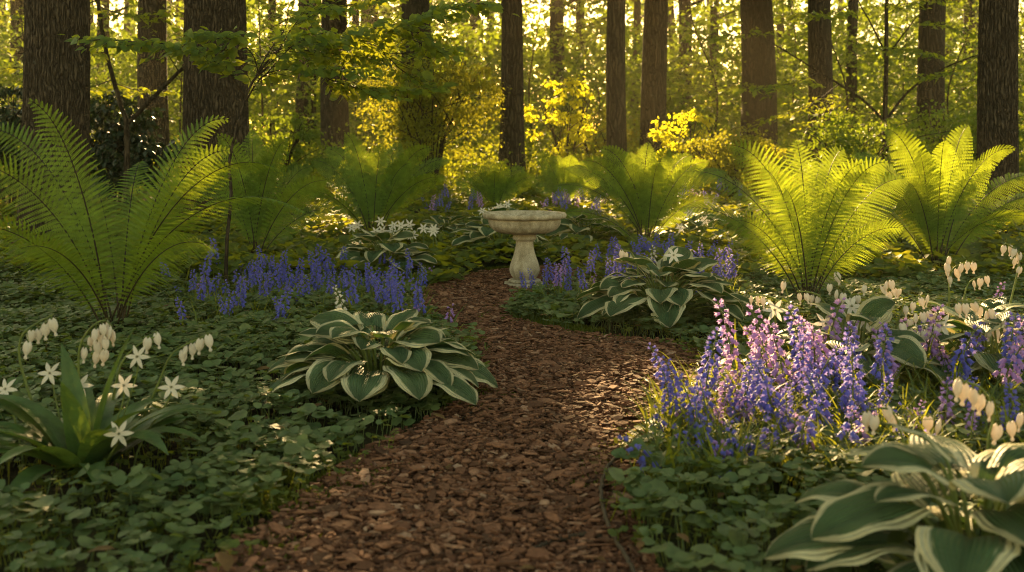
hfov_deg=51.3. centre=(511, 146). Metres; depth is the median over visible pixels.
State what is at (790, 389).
bluebell
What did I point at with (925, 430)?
bluebell
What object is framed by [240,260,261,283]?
bluebell
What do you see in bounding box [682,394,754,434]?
bluebell
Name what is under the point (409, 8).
tree
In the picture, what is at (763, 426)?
bluebell
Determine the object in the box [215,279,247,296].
bluebell
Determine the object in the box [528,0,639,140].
understorey sapling
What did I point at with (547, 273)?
bluebell
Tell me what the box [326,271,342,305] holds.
bluebell
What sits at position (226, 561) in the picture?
leaf litter
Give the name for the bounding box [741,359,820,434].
bluebell
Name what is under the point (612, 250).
bluebell
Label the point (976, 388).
bluebell
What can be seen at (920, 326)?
bluebell
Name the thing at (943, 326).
star flower
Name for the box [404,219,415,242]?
star flower
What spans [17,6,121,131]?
understorey sapling
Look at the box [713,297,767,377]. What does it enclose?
bluebell
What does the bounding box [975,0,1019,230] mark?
tree
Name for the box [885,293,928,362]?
bleeding heart
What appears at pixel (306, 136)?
shrub
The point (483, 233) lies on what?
hosta
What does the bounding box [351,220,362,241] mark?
star flower
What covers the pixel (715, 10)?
tree
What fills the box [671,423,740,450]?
bluebell
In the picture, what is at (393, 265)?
bluebell
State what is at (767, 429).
bluebell
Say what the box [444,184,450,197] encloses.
bluebell
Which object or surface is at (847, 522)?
hosta
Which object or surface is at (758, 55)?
tree
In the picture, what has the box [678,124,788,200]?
shrub
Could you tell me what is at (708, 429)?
bluebell
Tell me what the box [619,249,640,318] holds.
bleeding heart
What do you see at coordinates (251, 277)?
bluebell
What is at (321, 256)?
bluebell
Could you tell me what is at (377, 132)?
understorey sapling
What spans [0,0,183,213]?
forked sapling
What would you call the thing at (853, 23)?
tree
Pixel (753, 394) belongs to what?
bluebell
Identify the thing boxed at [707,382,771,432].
bluebell
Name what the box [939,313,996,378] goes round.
bluebell
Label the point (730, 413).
bluebell
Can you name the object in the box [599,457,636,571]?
path edging
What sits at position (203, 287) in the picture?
bluebell
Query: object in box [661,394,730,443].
bluebell
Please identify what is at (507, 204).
star flower
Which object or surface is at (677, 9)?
sky
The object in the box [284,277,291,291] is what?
bluebell
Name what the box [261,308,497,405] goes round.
hosta
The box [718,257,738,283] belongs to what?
bluebell
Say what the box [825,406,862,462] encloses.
bluebell
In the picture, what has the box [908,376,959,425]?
bluebell
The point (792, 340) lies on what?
bluebell
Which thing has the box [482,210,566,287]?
bath
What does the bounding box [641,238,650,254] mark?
bluebell
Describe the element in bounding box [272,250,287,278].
bluebell
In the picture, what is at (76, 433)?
star flower plant
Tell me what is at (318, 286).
bluebell
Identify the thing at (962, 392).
bleeding heart
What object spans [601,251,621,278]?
bluebell
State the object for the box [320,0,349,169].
tree
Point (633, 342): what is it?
path edging
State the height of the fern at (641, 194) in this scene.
1.305 m
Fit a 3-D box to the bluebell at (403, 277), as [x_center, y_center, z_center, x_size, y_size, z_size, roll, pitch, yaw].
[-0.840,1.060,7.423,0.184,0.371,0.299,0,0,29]
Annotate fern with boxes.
[0,98,309,332]
[173,130,339,253]
[289,132,450,240]
[455,160,534,202]
[530,151,598,199]
[553,142,727,236]
[679,139,908,314]
[845,124,1023,274]
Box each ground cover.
[0,169,1023,284]
[0,264,1023,571]
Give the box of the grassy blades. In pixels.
[155,249,1023,502]
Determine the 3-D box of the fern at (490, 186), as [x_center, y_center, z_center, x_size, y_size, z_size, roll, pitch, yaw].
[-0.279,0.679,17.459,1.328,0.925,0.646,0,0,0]
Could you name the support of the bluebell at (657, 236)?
on the ground at (84, 567)
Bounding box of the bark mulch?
[193,262,704,571]
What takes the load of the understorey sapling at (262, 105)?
on the ground at (84, 567)
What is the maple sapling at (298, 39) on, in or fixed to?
on the ground at (84, 567)
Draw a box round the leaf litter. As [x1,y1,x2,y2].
[14,267,981,571]
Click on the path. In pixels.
(533, 544)
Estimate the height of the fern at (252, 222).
1.428 m
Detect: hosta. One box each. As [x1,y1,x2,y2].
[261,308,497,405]
[335,227,436,271]
[417,215,470,237]
[450,207,547,261]
[546,209,625,249]
[576,246,755,327]
[651,208,727,247]
[732,195,783,229]
[763,296,948,388]
[764,423,1023,571]
[877,296,1023,390]
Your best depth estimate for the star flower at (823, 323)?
5.40 m
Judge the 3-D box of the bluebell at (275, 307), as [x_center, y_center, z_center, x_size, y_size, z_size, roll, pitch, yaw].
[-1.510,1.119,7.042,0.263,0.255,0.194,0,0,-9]
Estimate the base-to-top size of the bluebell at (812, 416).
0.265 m
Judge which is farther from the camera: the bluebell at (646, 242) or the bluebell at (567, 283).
the bluebell at (646, 242)
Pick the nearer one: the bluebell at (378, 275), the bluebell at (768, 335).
the bluebell at (768, 335)
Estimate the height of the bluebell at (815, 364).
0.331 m
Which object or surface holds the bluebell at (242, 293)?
on the ground at (84, 567)
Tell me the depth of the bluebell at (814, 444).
4.00 m
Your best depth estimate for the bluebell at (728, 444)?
3.82 m
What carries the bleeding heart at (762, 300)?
on the ground at (84, 567)
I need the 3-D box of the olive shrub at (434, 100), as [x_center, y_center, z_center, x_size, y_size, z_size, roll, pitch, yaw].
[-1.726,-0.670,23.017,3.479,3.479,2.692,0,0,0]
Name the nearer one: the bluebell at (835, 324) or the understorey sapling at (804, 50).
the bluebell at (835, 324)
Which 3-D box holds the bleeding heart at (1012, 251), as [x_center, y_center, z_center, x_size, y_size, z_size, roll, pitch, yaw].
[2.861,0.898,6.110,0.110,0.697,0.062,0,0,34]
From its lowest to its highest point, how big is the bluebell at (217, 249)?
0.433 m
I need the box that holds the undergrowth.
[2,121,1023,202]
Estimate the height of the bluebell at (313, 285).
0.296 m
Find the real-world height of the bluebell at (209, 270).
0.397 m
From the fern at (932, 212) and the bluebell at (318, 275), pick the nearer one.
the bluebell at (318, 275)
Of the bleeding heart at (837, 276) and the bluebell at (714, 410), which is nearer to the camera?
the bluebell at (714, 410)
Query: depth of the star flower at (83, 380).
4.10 m
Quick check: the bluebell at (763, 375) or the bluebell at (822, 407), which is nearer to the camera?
the bluebell at (822, 407)
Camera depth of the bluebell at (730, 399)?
4.37 m
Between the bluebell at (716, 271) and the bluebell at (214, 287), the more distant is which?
the bluebell at (716, 271)
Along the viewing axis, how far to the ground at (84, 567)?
3.87 m
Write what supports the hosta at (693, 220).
on the ground at (84, 567)
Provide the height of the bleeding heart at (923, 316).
0.436 m
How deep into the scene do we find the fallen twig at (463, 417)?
4.83 m
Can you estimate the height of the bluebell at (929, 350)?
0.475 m
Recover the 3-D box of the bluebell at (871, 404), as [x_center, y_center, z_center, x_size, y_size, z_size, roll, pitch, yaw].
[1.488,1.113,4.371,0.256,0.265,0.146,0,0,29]
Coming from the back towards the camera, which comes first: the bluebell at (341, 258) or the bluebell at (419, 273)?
the bluebell at (341, 258)
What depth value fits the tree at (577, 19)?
56.11 m
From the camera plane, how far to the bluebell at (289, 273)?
8.30 m
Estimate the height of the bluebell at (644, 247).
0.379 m
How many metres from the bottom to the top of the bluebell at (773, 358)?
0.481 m
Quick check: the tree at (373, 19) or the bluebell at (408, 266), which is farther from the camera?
the tree at (373, 19)
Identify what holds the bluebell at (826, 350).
on the ground at (84, 567)
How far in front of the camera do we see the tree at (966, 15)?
54.34 m
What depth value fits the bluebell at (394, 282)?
7.94 m
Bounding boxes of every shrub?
[0,84,21,216]
[90,90,181,203]
[249,110,333,184]
[352,34,511,183]
[524,74,605,166]
[545,104,647,172]
[647,107,729,187]
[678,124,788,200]
[770,108,954,194]
[883,99,1023,193]
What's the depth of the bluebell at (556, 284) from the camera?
8.34 m
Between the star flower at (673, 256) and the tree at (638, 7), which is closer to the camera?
the star flower at (673, 256)
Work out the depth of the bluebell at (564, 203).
15.80 m
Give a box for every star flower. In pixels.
[0,379,23,470]
[37,362,65,474]
[81,374,93,395]
[100,420,133,485]
[106,375,137,474]
[114,345,149,466]
[133,376,184,465]
[346,224,357,240]
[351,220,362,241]
[374,217,386,242]
[378,226,386,242]
[388,221,397,242]
[395,221,406,242]
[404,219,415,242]
[417,223,428,242]
[427,227,438,246]
[429,224,439,265]
[502,200,511,235]
[663,248,683,286]
[676,223,684,234]
[684,209,694,233]
[699,215,709,232]
[762,300,787,347]
[812,313,832,351]
[840,296,859,325]
[851,309,869,342]
[929,314,955,378]
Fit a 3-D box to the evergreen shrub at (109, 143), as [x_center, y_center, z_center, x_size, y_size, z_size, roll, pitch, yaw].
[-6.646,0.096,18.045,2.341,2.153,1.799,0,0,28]
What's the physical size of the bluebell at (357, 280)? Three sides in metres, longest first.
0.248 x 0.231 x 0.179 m
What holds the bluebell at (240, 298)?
on the ground at (84, 567)
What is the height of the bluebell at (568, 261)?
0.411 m
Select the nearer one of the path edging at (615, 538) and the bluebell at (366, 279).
the path edging at (615, 538)
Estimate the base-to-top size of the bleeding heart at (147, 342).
0.512 m
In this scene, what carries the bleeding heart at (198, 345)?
on the ground at (84, 567)
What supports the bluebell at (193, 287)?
on the ground at (84, 567)
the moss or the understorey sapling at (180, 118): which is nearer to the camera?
the moss
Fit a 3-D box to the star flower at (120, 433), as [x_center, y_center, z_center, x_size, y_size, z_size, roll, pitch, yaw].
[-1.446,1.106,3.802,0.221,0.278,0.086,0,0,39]
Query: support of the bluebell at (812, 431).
on the ground at (84, 567)
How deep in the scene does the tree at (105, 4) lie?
49.91 m
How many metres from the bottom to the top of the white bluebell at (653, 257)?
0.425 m
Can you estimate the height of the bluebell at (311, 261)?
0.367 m
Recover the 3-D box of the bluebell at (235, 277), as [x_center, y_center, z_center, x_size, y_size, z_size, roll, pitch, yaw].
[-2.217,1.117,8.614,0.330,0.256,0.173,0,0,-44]
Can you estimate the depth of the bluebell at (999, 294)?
7.14 m
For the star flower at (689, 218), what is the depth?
12.21 m
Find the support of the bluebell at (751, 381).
on the ground at (84, 567)
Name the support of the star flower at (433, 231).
on the ground at (84, 567)
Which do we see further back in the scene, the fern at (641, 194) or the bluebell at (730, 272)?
the fern at (641, 194)
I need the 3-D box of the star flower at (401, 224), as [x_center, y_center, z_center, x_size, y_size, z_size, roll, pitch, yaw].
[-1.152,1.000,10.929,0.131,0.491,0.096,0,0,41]
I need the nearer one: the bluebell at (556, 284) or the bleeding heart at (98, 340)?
the bleeding heart at (98, 340)
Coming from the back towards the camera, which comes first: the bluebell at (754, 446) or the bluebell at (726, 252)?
the bluebell at (726, 252)
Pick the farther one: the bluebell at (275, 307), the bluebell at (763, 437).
the bluebell at (275, 307)
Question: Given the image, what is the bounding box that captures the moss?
[172,264,749,571]
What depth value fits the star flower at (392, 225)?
11.05 m
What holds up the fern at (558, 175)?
on the ground at (84, 567)
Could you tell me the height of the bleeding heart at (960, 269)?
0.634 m
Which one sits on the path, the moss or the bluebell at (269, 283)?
the moss
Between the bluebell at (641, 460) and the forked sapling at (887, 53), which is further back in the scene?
the forked sapling at (887, 53)
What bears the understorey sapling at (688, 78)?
on the ground at (84, 567)
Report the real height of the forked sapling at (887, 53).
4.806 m
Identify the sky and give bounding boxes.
[6,0,1023,122]
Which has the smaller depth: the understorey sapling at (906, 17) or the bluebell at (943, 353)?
the bluebell at (943, 353)
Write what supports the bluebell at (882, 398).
on the ground at (84, 567)
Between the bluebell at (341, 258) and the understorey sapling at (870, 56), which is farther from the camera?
the understorey sapling at (870, 56)
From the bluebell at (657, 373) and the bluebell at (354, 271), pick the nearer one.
the bluebell at (657, 373)
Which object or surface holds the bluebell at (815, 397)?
on the ground at (84, 567)
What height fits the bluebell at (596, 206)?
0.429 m
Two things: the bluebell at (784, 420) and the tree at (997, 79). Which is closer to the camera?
the bluebell at (784, 420)
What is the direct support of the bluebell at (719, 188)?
on the ground at (84, 567)
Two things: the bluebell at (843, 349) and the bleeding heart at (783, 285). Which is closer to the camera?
the bluebell at (843, 349)
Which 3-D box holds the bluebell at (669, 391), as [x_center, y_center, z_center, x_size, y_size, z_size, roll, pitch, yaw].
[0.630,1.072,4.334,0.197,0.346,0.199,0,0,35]
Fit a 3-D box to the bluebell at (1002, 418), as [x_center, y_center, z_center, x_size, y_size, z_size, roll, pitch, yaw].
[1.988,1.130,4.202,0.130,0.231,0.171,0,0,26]
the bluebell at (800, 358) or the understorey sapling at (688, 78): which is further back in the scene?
the understorey sapling at (688, 78)
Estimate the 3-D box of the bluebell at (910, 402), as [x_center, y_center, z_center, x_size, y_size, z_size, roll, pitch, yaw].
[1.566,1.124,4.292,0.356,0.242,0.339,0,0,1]
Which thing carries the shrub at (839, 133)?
on the ground at (84, 567)
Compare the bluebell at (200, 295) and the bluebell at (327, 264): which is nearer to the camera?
the bluebell at (200, 295)
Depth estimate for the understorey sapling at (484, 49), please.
39.98 m
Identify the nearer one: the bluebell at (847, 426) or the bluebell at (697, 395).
the bluebell at (847, 426)
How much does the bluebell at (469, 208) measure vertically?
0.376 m
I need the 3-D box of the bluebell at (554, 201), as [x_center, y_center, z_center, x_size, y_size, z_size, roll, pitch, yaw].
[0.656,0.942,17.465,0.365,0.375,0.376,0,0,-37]
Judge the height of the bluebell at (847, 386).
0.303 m
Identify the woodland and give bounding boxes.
[0,0,1023,165]
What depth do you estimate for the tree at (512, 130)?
23.78 m
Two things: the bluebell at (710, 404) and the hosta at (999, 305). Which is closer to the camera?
the bluebell at (710, 404)
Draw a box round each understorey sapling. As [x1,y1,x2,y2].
[0,0,97,108]
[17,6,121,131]
[117,3,254,145]
[174,0,319,145]
[302,0,405,135]
[351,0,400,135]
[400,2,500,151]
[467,0,599,150]
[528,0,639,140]
[625,2,740,144]
[667,0,777,142]
[732,0,849,133]
[775,0,909,165]
[859,0,955,134]
[890,0,1023,131]
[946,9,1023,138]
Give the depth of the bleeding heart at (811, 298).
5.71 m
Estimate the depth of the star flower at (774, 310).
5.60 m
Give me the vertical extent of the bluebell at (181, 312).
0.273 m
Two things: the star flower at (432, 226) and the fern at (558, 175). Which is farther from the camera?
the fern at (558, 175)
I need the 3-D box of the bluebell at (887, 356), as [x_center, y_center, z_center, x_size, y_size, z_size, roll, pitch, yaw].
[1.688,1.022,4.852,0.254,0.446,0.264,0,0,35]
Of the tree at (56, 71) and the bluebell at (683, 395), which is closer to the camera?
the bluebell at (683, 395)
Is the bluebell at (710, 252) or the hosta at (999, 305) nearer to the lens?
the hosta at (999, 305)
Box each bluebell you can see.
[155,258,180,286]
[175,297,198,326]
[176,276,202,290]
[181,265,227,317]
[183,252,226,288]
[184,269,200,297]
[190,276,207,311]
[193,273,221,305]
[209,238,223,277]
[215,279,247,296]
[216,275,249,315]
[217,291,233,318]
[217,294,238,326]
[224,269,239,286]
[230,280,248,307]
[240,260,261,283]
[244,260,253,283]
[245,254,267,283]
[248,261,272,297]
[250,271,268,309]
[256,245,269,267]
[264,255,274,280]
[264,274,271,306]
[265,287,302,327]
[265,296,289,317]
[267,271,289,291]
[268,260,293,285]
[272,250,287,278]
[278,263,286,284]
[279,263,311,290]
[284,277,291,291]
[293,278,304,307]
[294,257,304,287]
[295,273,311,309]
[301,267,326,291]
[305,244,325,273]
[305,250,319,277]
[310,259,330,290]
[313,272,325,292]
[321,249,345,282]
[325,285,359,311]
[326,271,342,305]
[332,263,356,289]
[335,268,345,289]
[337,246,348,272]
[344,270,369,311]
[355,270,365,285]
[357,262,375,293]
[364,262,399,290]
[364,267,380,292]
[369,253,385,273]
[369,273,401,300]
[369,276,395,314]
[373,265,400,297]
[381,271,413,311]
[383,271,411,315]
[386,282,418,314]
[389,256,404,279]
[404,261,415,278]
[405,248,421,280]
[407,276,448,316]
[408,280,426,313]
[409,262,423,283]
[411,263,434,272]
[417,268,434,292]
[429,194,435,209]
[430,302,469,324]
[436,194,444,210]
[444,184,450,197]
[467,196,474,212]
[476,192,483,208]
[519,271,529,290]
[527,268,542,288]
[538,269,548,289]
[542,258,558,294]
[544,187,560,205]
[549,263,576,293]
[551,263,564,292]
[552,192,557,206]
[552,269,577,290]
[553,246,572,280]
[553,259,566,280]
[560,191,568,211]
[564,189,569,203]
[570,188,590,204]
[573,190,582,213]
[576,267,587,292]
[582,250,603,279]
[593,199,600,215]
[594,243,603,276]
[596,236,615,256]
[596,257,611,276]
[600,244,622,275]
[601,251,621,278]
[614,237,625,266]
[617,435,699,474]
[622,237,643,266]
[624,381,705,427]
[629,386,714,450]
[637,356,721,423]
[638,234,645,255]
[640,367,685,433]
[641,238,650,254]
[645,342,697,403]
[649,244,656,275]
[652,232,659,245]
[654,375,708,428]
[657,416,744,471]
[658,383,747,427]
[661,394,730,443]
[662,373,727,429]
[667,391,723,418]
[668,232,674,245]
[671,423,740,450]
[677,357,710,399]
[679,421,764,495]
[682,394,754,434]
[682,396,756,434]
[685,331,769,392]
[686,424,770,463]
[691,408,808,468]
[694,327,744,402]
[698,243,704,256]
[700,380,794,429]
[705,240,717,271]
[706,422,818,463]
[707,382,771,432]
[710,380,758,430]
[711,248,726,276]
[712,407,749,431]
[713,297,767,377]
[713,364,757,430]
[715,178,725,203]
[715,360,765,400]
[717,411,776,461]
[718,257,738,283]
[721,241,740,269]
[724,247,745,284]
[725,354,768,427]
[726,375,772,437]
[726,391,791,431]
[727,416,816,482]
[730,357,812,408]
[738,360,773,398]
[739,323,820,375]
[739,365,756,416]
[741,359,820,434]
[744,399,800,435]
[746,303,802,381]
[757,319,839,402]
[758,393,821,448]
[758,404,839,483]
[765,322,785,368]
[765,333,812,420]
[766,388,793,436]
[770,304,829,370]
[770,330,813,392]
[771,382,798,418]
[776,351,839,414]
[779,411,884,464]
[783,397,881,446]
[784,396,844,428]
[787,319,813,350]
[789,296,845,358]
[789,316,866,406]
[790,356,835,403]
[797,399,849,440]
[799,366,882,428]
[801,387,881,430]
[804,325,869,387]
[810,345,867,430]
[815,332,873,398]
[823,337,854,371]
[823,345,862,406]
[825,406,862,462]
[832,367,875,407]
[833,322,865,376]
[834,381,860,422]
[835,392,885,426]
[842,320,861,342]
[846,404,892,438]
[854,386,897,414]
[856,414,922,441]
[863,327,941,400]
[866,323,908,399]
[866,395,954,426]
[870,389,929,426]
[875,373,907,418]
[877,412,935,440]
[879,322,927,392]
[899,317,998,365]
[903,304,944,386]
[904,321,981,395]
[904,400,926,435]
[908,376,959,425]
[911,318,951,370]
[929,338,984,375]
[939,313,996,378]
[944,332,1023,405]
[947,318,1023,390]
[947,404,977,435]
[950,377,985,419]
[970,310,1023,396]
[971,405,1011,425]
[975,282,1005,303]
[985,382,1023,434]
[990,312,1023,351]
[1000,405,1018,441]
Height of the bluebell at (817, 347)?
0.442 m
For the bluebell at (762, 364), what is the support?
on the ground at (84, 567)
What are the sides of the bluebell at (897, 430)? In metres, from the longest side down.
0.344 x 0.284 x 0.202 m
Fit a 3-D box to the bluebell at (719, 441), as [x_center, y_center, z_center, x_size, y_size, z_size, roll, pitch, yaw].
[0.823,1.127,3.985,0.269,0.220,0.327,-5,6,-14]
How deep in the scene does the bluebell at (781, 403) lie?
4.22 m
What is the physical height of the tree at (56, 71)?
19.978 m
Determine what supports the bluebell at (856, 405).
on the ground at (84, 567)
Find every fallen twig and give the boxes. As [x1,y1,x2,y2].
[459,374,503,419]
[525,531,602,553]
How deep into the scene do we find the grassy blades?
4.33 m
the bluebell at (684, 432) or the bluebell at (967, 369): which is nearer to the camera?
the bluebell at (684, 432)
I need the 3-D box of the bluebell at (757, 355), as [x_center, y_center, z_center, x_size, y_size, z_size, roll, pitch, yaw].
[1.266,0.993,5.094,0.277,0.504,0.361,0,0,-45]
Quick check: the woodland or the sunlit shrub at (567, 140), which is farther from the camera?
the woodland
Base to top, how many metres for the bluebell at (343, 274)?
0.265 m
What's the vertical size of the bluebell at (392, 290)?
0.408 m
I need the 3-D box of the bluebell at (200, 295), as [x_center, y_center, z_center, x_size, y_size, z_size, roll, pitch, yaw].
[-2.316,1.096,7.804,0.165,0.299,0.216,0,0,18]
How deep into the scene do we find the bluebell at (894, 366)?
4.99 m
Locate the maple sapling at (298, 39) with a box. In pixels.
[57,0,519,284]
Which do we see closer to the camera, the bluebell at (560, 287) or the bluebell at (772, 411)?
the bluebell at (772, 411)
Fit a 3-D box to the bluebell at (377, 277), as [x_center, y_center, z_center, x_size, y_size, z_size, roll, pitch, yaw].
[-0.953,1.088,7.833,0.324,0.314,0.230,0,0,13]
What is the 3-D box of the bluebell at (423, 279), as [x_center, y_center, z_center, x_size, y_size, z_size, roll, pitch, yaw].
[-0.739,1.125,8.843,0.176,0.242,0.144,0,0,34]
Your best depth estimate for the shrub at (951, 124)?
19.86 m
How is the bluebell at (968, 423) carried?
on the ground at (84, 567)
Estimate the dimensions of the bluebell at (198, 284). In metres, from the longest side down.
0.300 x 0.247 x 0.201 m
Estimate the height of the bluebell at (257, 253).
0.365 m
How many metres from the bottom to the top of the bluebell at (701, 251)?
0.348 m
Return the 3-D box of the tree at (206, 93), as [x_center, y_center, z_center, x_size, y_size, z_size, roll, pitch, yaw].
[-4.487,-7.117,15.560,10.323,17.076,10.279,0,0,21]
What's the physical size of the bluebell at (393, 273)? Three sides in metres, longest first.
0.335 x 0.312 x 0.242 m
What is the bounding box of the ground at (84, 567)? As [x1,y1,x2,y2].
[0,149,1020,571]
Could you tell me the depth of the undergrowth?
26.07 m
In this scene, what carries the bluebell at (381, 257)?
on the ground at (84, 567)
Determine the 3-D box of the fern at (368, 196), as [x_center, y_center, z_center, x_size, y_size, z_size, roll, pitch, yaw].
[-1.747,0.531,12.948,2.018,1.414,0.568,0,0,0]
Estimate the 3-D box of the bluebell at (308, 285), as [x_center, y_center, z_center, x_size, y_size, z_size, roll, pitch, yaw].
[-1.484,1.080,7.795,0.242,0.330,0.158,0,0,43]
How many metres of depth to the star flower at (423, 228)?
11.20 m
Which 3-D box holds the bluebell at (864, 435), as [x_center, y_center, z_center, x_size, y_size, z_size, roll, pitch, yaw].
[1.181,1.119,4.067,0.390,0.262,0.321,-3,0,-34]
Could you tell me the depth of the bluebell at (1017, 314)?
5.42 m
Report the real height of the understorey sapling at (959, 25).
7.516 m
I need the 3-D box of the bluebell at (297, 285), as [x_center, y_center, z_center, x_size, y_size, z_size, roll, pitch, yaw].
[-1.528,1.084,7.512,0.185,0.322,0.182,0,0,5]
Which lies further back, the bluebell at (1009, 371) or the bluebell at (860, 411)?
the bluebell at (1009, 371)
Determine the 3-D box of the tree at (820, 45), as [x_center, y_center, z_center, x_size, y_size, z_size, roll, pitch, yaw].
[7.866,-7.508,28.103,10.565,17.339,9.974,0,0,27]
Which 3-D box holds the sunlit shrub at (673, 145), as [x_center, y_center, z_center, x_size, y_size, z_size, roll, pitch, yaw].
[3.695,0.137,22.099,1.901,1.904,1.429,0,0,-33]
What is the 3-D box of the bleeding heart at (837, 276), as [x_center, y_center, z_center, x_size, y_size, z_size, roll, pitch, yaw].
[1.744,0.951,5.623,0.174,0.592,0.069,0,0,0]
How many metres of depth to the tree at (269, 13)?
54.29 m
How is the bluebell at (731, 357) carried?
on the ground at (84, 567)
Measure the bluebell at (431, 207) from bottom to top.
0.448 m
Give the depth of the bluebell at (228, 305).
7.14 m
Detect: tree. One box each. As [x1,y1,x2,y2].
[8,0,23,109]
[16,0,91,242]
[90,0,137,131]
[137,0,169,171]
[176,0,250,229]
[180,0,318,141]
[275,0,453,151]
[295,0,316,156]
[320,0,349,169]
[396,0,431,159]
[432,0,537,109]
[498,0,526,178]
[527,0,603,146]
[568,1,633,129]
[598,0,703,153]
[606,0,626,187]
[625,0,674,148]
[639,0,667,168]
[668,0,797,135]
[739,0,778,162]
[782,0,858,160]
[806,0,833,177]
[873,0,1019,112]
[916,0,945,157]
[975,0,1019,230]
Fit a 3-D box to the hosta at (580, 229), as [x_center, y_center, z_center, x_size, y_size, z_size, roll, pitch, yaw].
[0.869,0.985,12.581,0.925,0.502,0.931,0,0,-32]
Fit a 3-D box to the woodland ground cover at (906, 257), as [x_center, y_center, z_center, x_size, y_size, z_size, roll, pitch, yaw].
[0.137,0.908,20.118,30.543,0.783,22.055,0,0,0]
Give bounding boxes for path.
[292,308,655,571]
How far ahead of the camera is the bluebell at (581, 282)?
8.41 m
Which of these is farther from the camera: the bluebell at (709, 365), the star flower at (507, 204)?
the star flower at (507, 204)
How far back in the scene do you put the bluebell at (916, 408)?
4.32 m
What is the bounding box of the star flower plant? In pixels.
[0,327,221,509]
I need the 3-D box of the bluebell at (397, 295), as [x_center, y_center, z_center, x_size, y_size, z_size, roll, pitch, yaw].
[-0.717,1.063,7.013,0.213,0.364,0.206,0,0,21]
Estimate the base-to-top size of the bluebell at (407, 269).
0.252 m
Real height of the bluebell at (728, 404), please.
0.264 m
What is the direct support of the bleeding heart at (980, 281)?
on the ground at (84, 567)
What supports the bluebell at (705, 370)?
on the ground at (84, 567)
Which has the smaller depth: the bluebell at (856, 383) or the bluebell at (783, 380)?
the bluebell at (856, 383)
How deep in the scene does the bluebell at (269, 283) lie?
8.13 m
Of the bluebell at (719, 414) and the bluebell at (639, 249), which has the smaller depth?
the bluebell at (719, 414)
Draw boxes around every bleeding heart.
[18,314,57,451]
[77,318,115,377]
[111,332,160,399]
[124,333,212,455]
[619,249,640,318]
[749,293,795,345]
[781,281,792,350]
[797,290,826,315]
[827,271,860,353]
[862,280,901,343]
[862,404,941,443]
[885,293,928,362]
[886,310,944,374]
[944,256,976,333]
[953,377,1023,531]
[955,299,1006,352]
[960,274,989,349]
[1000,243,1021,345]
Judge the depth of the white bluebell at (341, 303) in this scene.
6.91 m
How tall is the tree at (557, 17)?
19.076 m
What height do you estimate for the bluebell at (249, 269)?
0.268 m
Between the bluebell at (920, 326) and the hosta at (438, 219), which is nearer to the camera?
the bluebell at (920, 326)
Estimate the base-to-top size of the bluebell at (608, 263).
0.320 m
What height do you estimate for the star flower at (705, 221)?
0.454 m
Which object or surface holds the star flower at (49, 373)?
on the ground at (84, 567)
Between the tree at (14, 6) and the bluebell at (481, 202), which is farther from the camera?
the tree at (14, 6)
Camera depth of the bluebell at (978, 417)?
4.43 m
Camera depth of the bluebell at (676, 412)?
4.47 m
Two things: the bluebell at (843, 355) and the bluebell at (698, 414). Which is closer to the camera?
the bluebell at (698, 414)
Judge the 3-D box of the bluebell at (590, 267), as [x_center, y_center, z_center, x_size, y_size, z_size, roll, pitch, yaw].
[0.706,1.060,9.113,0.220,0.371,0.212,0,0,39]
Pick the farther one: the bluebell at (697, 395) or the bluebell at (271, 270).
the bluebell at (271, 270)
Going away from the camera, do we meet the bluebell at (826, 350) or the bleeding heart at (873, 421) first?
the bleeding heart at (873, 421)
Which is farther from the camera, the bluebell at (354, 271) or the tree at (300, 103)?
the tree at (300, 103)
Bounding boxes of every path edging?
[591,336,677,359]
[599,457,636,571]
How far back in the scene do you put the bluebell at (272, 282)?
8.07 m
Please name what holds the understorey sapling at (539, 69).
on the ground at (84, 567)
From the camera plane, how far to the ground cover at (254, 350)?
4.62 m
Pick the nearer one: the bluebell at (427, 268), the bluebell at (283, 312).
the bluebell at (283, 312)
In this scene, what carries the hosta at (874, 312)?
on the ground at (84, 567)
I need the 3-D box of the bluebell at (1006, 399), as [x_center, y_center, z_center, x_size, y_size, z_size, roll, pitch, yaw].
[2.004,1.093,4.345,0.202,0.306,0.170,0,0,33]
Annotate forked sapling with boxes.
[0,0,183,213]
[684,0,977,187]
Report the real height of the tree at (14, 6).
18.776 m
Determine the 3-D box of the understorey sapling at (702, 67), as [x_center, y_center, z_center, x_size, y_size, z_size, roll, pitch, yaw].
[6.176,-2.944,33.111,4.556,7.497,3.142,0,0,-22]
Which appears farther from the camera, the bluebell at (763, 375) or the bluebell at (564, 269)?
the bluebell at (564, 269)
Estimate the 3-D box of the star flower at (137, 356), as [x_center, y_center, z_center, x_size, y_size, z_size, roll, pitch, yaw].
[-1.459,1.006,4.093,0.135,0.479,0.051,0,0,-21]
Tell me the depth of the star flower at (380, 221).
11.27 m
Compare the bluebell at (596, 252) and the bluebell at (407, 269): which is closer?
the bluebell at (407, 269)
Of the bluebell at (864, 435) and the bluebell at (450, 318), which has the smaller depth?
the bluebell at (864, 435)
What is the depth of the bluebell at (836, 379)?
4.83 m
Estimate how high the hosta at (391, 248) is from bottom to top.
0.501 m
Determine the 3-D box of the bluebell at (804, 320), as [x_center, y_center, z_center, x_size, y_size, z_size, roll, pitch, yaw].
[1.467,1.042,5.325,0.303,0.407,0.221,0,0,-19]
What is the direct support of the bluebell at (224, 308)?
on the ground at (84, 567)
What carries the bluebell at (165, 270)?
on the ground at (84, 567)
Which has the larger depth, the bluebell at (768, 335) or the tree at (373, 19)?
the tree at (373, 19)
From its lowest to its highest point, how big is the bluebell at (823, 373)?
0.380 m
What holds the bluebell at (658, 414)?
on the ground at (84, 567)
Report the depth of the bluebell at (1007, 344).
5.04 m
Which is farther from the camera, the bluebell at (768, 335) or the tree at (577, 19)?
the tree at (577, 19)

